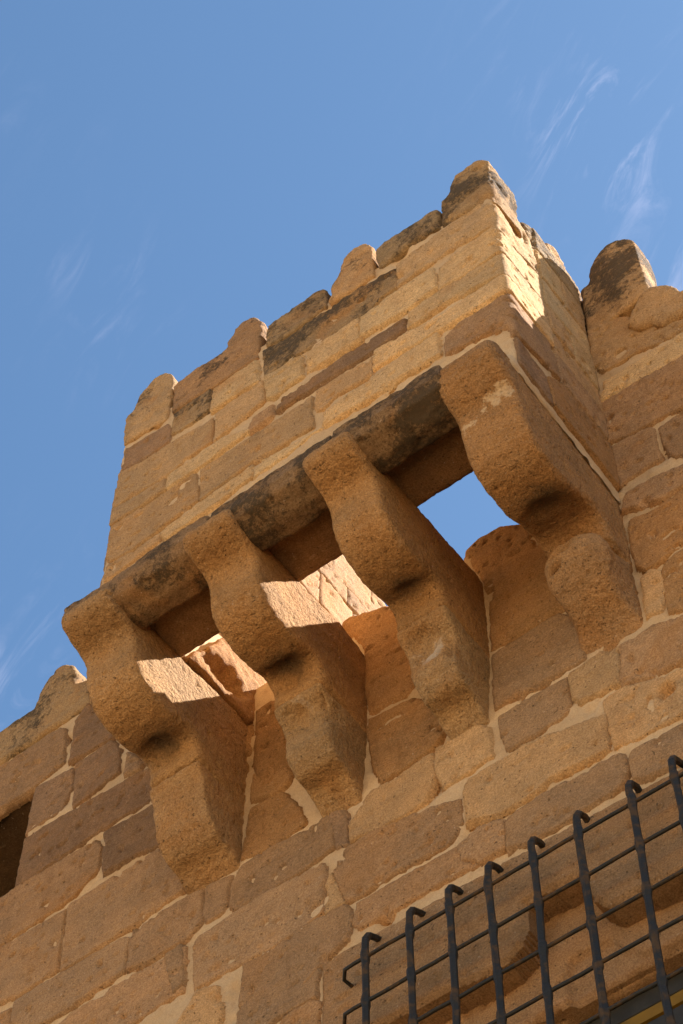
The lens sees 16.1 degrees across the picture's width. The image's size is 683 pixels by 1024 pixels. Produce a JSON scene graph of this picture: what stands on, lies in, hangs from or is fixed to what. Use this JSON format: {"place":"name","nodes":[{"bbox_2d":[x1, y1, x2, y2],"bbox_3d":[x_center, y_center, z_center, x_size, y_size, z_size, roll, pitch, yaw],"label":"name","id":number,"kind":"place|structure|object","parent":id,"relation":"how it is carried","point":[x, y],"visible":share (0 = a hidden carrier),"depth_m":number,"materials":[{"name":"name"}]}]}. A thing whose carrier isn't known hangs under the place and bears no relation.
{"place":"outdoors","nodes":[
{"label":"outdoors","id":0,"kind":"place"},
{"bbox_2d":[0,239,682,1023],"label":"castle wall","id":1,"kind":"structure","parent":0,"point":[106,917],"depth_m":7.72,"materials":[{"name":"stone"}]},
{"bbox_2d":[61,160,642,894],"bbox_3d":[0.309,0.241,9.155,1.872,3.039,1.917,-33,-66,16],"label":"box machicolation","id":2,"kind":"object","parent":1,"relation":"attached to","point":[281,478],"visible":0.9,"depth_m":8.27,"materials":[{"name":"stone"}]},
{"bbox_2d":[342,755,682,1023],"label":"window grille","id":3,"kind":"object","parent":1,"relation":"attached to","point":[605,1009],"depth_m":6.57,"materials":[{"name":"metal"}]},
{"bbox_2d":[590,972,682,1023],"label":"window","id":4,"kind":"structure","parent":1,"relation":"attached to","point":[646,1007],"depth_m":6.42,"materials":[{"name":"grey wood"}]},
{"bbox_2d":[0,0,682,731],"label":"sky","id":5,"kind":"structure","parent":0,"point":[175,175],"materials":[{"name":"blue"}]}
]}

